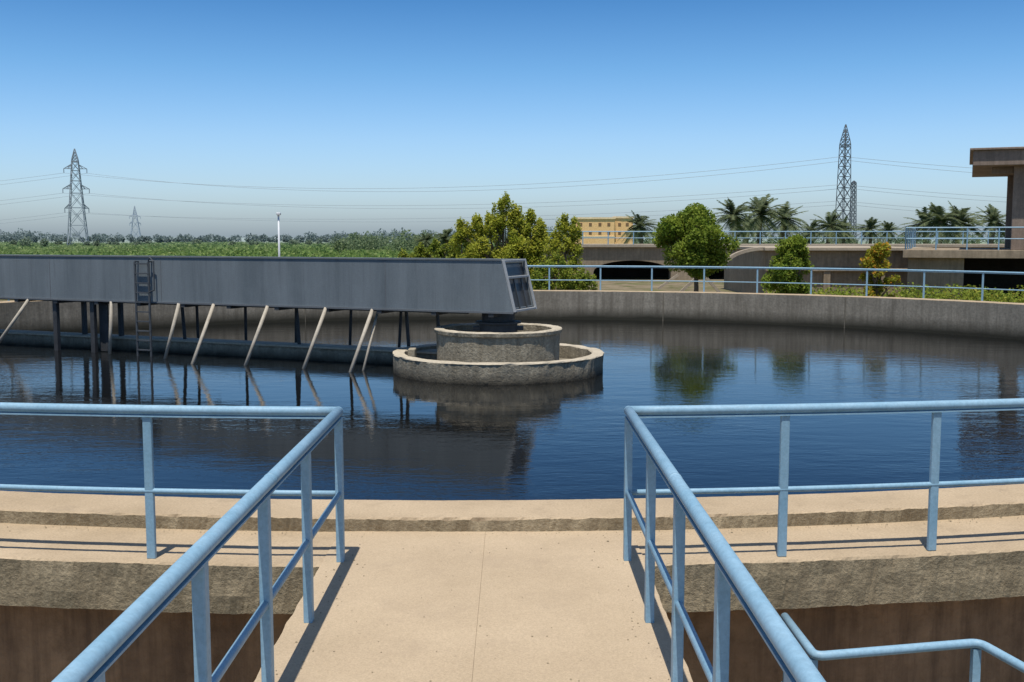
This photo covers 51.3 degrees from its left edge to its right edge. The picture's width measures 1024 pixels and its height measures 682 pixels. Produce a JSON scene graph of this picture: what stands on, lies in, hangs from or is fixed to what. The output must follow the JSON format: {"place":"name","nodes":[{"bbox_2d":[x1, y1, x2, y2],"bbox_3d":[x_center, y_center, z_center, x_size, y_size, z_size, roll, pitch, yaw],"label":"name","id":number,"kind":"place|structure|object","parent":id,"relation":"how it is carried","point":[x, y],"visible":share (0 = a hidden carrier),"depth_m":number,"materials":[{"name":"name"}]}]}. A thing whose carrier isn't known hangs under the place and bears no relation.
{"place":"outdoors","nodes":[
{"label":"outdoors","id":0,"kind":"place"},
{"bbox_2d":[0,241,830,257],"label":"crop field","id":1,"kind":"structure","parent":0,"point":[260,249],"depth_m":226.95,"materials":[{"name":"green plant"}]},
{"bbox_2d":[0,238,1004,300],"bbox_3d":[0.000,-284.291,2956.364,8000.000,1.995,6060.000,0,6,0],"label":"ground","id":2,"kind":"structure","parent":0,"point":[635,285],"depth_m":74.18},
{"bbox_2d":[10,236,62,246],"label":"tree mass","id":3,"kind":"object","parent":2,"relation":"on","point":[28,241],"visible":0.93,"depth_m":344.68,"materials":[{"name":"green plant"}]},
{"bbox_2d":[62,149,89,244],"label":"power pylon","id":4,"kind":"object","parent":2,"relation":"on","point":[70,198],"visible":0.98,"depth_m":395.70,"materials":[{"name":"metal"}]},
{"bbox_2d":[0,156,1006,223],"bbox_3d":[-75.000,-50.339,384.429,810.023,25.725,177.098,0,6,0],"label":"power lines","id":5,"kind":"object","parent":4,"relation":"hanging from","point":[498,189],"visible":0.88,"depth_m":340.87,"materials":[{"name":"grey metal"}]},
{"bbox_2d":[129,206,140,236],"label":"power pylon","id":6,"kind":"object","parent":2,"relation":"on","point":[138,222],"visible":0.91,"depth_m":794.21,"materials":[{"name":"grey metal"}]},
{"bbox_2d":[276,212,280,256],"bbox_3d":[-13.035,-4.856,59.786,0.230,4.660,0.250,0,6,0],"label":"lamp post","id":7,"kind":"object","parent":2,"relation":"on","point":[278,214],"visible":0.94,"depth_m":59.66,"materials":[{"name":"silver metal"}]},
{"bbox_2d":[66,235,506,245],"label":"tree mass","id":8,"kind":"object","parent":2,"relation":"on","point":[252,242],"visible":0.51,"depth_m":379.43,"materials":[{"name":"green plant"}]},
{"bbox_2d":[0,225,637,242],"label":"distant trees","id":9,"kind":"object","parent":2,"relation":"on","point":[17,237],"visible":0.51,"depth_m":616.17,"materials":[{"name":"green plant"}]},
{"bbox_2d":[328,229,490,253],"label":"tree mass","id":10,"kind":"object","parent":2,"relation":"on","point":[359,241],"visible":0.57,"depth_m":213.53,"materials":[{"name":"green plant"}]},
{"bbox_2d":[414,232,436,248],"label":"date palm","id":11,"kind":"object","parent":2,"relation":"on","point":[426,241],"visible":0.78,"depth_m":168.75,"materials":[{"name":"green plant"}]},
{"bbox_2d":[397,238,462,257],"bbox_3d":[-4.201,-3.425,52.839,4.060,3.368,2.024,0,6,0],"label":"leafy shrub","id":12,"kind":"object","parent":2,"relation":"on","point":[436,249],"visible":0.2,"depth_m":52.70,"materials":[{"name":"green plant"}]},
{"bbox_2d":[430,227,458,254],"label":"date palm","id":13,"kind":"object","parent":2,"relation":"on","point":[444,237],"visible":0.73,"depth_m":148.85,"materials":[{"name":"green plant"}]},
{"bbox_2d":[448,191,548,288],"bbox_3d":[-0.622,-4.222,49.830,5.463,5.537,2.230,0,6,0],"label":"yellow green tree","id":14,"kind":"object","parent":2,"relation":"on","point":[520,242],"visible":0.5,"depth_m":49.56,"materials":[{"name":"green plant"}]},
{"bbox_2d":[0,290,1023,681],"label":"round settling tank","id":15,"kind":"object","parent":2,"relation":"on","point":[836,578],"visible":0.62,"depth_m":7.09,"materials":[{"name":"concrete"}]},
{"bbox_2d":[0,329,436,364],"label":"channel wall","id":16,"kind":"structure","parent":15,"relation":"on","point":[296,351],"depth_m":26.37,"materials":[{"name":"concrete"}]},
{"bbox_2d":[0,254,536,371],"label":"rotating scraper bridge","id":17,"kind":"structure","parent":15,"relation":"on","point":[437,287],"depth_m":24.79,"materials":[{"name":"grey paint"}]},
{"bbox_2d":[133,257,154,356],"bbox_3d":[-8.945,-0.748,26.134,0.621,2.616,0.142,2,6,23],"label":"access ladder","id":18,"kind":"object","parent":17,"relation":"attached to","point":[149,307],"visible":0.92,"depth_m":26.09,"materials":[{"name":"grey metal"}]},
{"bbox_2d":[254,530,692,681],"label":"concrete walkway","id":19,"kind":"structure","parent":15,"relation":"on","point":[558,582],"depth_m":5.67,"materials":[{"name":"beige concrete"}]},
{"bbox_2d":[52,407,344,681],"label":"blue walkway railing","id":20,"kind":"object","parent":19,"relation":"on","point":[100,655],"visible":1,"depth_m":4.11,"materials":[{"name":"metal"}]},
{"bbox_2d":[7,516,1021,680],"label":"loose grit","id":21,"kind":"object","parent":19,"relation":"on","point":[508,576],"visible":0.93,"depth_m":6.86,"materials":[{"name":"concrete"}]},
{"bbox_2d":[623,406,825,681],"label":"blue walkway railing","id":22,"kind":"object","parent":19,"relation":"on","point":[793,660],"visible":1,"depth_m":4.20,"materials":[{"name":"metal"}]},
{"bbox_2d":[393,313,603,384],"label":"round concrete island","id":23,"kind":"structure","parent":15,"relation":"in","point":[506,349],"depth_m":22.09,"materials":[{"name":"concrete"}]},
{"bbox_2d":[0,319,1023,500],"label":"water","id":24,"kind":"structure","parent":15,"relation":"in","point":[407,439],"depth_m":17.24,"materials":[{"name":"blue liquid"}]},
{"bbox_2d":[0,265,1023,558],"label":"blue ring railing","id":25,"kind":"object","parent":15,"relation":"on","point":[784,413],"visible":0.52,"depth_m":6.64,"materials":[{"name":"metal"}]},
{"bbox_2d":[543,212,584,289],"bbox_3d":[2.360,-3.511,47.860,2.184,4.505,1.514,0,6,0],"label":"yellow green tree","id":26,"kind":"object","parent":2,"relation":"on","point":[568,244],"visible":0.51,"depth_m":47.66,"materials":[{"name":"green plant"}]},
{"bbox_2d":[530,248,597,289],"bbox_3d":[2.224,-2.252,44.457,3.404,3.216,1.870,0,6,0],"label":"leafy shrub","id":27,"kind":"object","parent":2,"relation":"on","point":[540,273],"visible":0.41,"depth_m":44.31,"materials":[{"name":"green plant"}]},
{"bbox_2d":[575,218,632,243],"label":"walls","id":28,"kind":"structure","parent":2,"relation":"on","point":[613,226],"depth_m":179.16,"materials":[{"name":"beige paint"}]},
{"bbox_2d":[575,216,633,236],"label":"parapet and bands","id":29,"kind":"structure","parent":28,"relation":"on","point":[614,217],"depth_m":178.70,"materials":[{"name":"beige concrete"}]},
{"bbox_2d":[580,223,628,234],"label":"windows","id":30,"kind":"structure","parent":28,"relation":"attached to","point":[608,224],"depth_m":179.06,"materials":[{"name":"brown glass"}]},
{"bbox_2d":[532,260,723,277],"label":"back wall","id":31,"kind":"structure","parent":2,"relation":"on","point":[629,272],"depth_m":84.86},
{"bbox_2d":[617,210,657,243],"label":"date palm","id":32,"kind":"object","parent":2,"relation":"on","point":[638,220],"visible":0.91,"depth_m":133.77,"materials":[{"name":"green plant"}]},
{"bbox_2d":[651,202,740,291],"bbox_3d":[7.758,-3.618,45.973,3.437,4.691,3.470,-1,6,-14],"label":"round tree","id":33,"kind":"object","parent":2,"relation":"on","point":[687,234],"visible":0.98,"depth_m":45.19,"materials":[{"name":"green plant"}]},
{"bbox_2d":[713,197,757,243],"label":"date palm","id":34,"kind":"object","parent":2,"relation":"on","point":[734,222],"visible":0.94,"depth_m":124.01,"materials":[{"name":"green plant"}]},
{"bbox_2d":[738,214,766,243],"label":"date palm","id":35,"kind":"object","parent":2,"relation":"on","point":[746,241],"visible":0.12,"depth_m":148.00,"materials":[{"name":"green plant"}]},
{"bbox_2d":[740,194,790,243],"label":"date palm","id":36,"kind":"object","parent":2,"relation":"on","point":[759,220],"visible":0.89,"depth_m":128.41,"materials":[{"name":"green plant"}]},
{"bbox_2d":[533,247,1003,279],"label":"arched wall","id":37,"kind":"structure","parent":2,"relation":"on","point":[597,255],"depth_m":79.76,"materials":[{"name":"grey concrete"}]},
{"bbox_2d":[546,244,1004,246],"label":"coping","id":38,"kind":"object","parent":37,"relation":"on","point":[891,245],"visible":0.44,"depth_m":79.39,"materials":[{"name":"grey concrete"}]},
{"bbox_2d":[547,231,1004,243],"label":"roof railing","id":39,"kind":"object","parent":38,"relation":"on","point":[805,231],"visible":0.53,"depth_m":79.34,"materials":[{"name":"metal"}]},
{"bbox_2d":[546,227,1004,243],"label":"tree mass","id":40,"kind":"object","parent":2,"relation":"on","point":[899,240],"visible":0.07,"depth_m":225.74,"materials":[{"name":"green plant"}]},
{"bbox_2d":[762,201,806,243],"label":"date palm","id":41,"kind":"object","parent":2,"relation":"on","point":[789,226],"visible":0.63,"depth_m":133.75,"materials":[{"name":"green plant"}]},
{"bbox_2d":[761,234,814,293],"bbox_3d":[11.079,-2.638,42.908,2.094,3.352,2.088,2,6,15],"label":"columnar bush","id":42,"kind":"object","parent":2,"relation":"on","point":[789,249],"visible":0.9,"depth_m":42.57,"materials":[{"name":"green plant"}]},
{"bbox_2d":[657,246,928,296],"bbox_3d":[14.433,-3.829,59.977,14.134,2.980,12.270,0,6,0],"label":"rectangular settling basin","id":43,"kind":"object","parent":2,"relation":"on","point":[821,256],"visible":0.41,"depth_m":54.93,"materials":[{"name":"grey concrete"}]},
{"bbox_2d":[797,219,825,243],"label":"date palm","id":44,"kind":"object","parent":2,"relation":"on","point":[806,235],"visible":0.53,"depth_m":163.36,"materials":[{"name":"green plant"}]},
{"bbox_2d":[807,209,853,243],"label":"date palm","id":45,"kind":"object","parent":2,"relation":"on","point":[831,223],"visible":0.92,"depth_m":148.47,"materials":[{"name":"green plant"}]},
{"bbox_2d":[833,124,850,243],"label":"power pylon","id":46,"kind":"object","parent":2,"relation":"on","point":[844,147],"visible":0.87,"depth_m":296.44,"materials":[{"name":"metal"}]},
{"bbox_2d":[824,216,861,243],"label":"date palm","id":47,"kind":"object","parent":2,"relation":"on","point":[846,235],"visible":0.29,"depth_m":158.18,"materials":[{"name":"green plant"}]},
{"bbox_2d":[849,181,856,240],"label":"power pylon","id":48,"kind":"object","parent":2,"relation":"on","point":[854,194],"visible":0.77,"depth_m":396.52,"materials":[{"name":"metal"}]},
{"bbox_2d":[851,217,886,243],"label":"date palm","id":49,"kind":"object","parent":2,"relation":"on","point":[870,225],"visible":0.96,"depth_m":168.37,"materials":[{"name":"green plant"}]},
{"bbox_2d":[858,241,900,296],"bbox_3d":[14.683,-2.500,43.087,1.639,3.054,1.498,-3,6,-24],"label":"autumn bush","id":50,"kind":"object","parent":2,"relation":"on","point":[876,254],"visible":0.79,"depth_m":42.77,"materials":[{"name":"yellow plant"}]},
{"bbox_2d":[876,221,901,243],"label":"date palm","id":51,"kind":"object","parent":2,"relation":"on","point":[888,226],"visible":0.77,"depth_m":173.47,"materials":[{"name":"green plant"}]},
{"bbox_2d":[761,282,1023,302],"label":"hedge","id":52,"kind":"object","parent":2,"relation":"on","point":[968,294],"visible":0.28,"depth_m":45.38,"materials":[{"name":"green plant"}]},
{"bbox_2d":[898,207,944,243],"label":"date palm","id":53,"kind":"object","parent":2,"relation":"on","point":[917,224],"visible":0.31,"depth_m":138.75,"materials":[{"name":"green plant"}]},
{"bbox_2d":[914,202,969,243],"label":"date palm","id":54,"kind":"object","parent":2,"relation":"on","point":[939,219],"visible":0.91,"depth_m":118.83,"materials":[{"name":"green plant"}]},
{"bbox_2d":[925,201,988,243],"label":"date palm","id":55,"kind":"object","parent":2,"relation":"on","point":[963,216],"visible":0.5,"depth_m":123.69,"materials":[{"name":"green plant"}]},
{"bbox_2d":[903,147,1023,302],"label":"control pavilion","id":56,"kind":"structure","parent":2,"relation":"on","point":[1008,162],"depth_m":48.78,"materials":[{"name":"concrete"}]},
{"bbox_2d":[970,204,1005,243],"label":"date palm","id":57,"kind":"object","parent":2,"relation":"on","point":[994,218],"visible":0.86,"depth_m":114.17,"materials":[{"name":"green plant"}]},
{"bbox_2d":[0,0,1023,237],"label":"sky","id":58,"kind":"structure","parent":0,"point":[296,96],"materials":[{"name":"blue"}]},
{"bbox_2d":[780,613,1023,681],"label":"stair landing railing","id":59,"kind":"object","parent":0,"point":[977,646],"visible":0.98,"depth_m":5.97,"materials":[{"name":"blue metal"}]}
]}

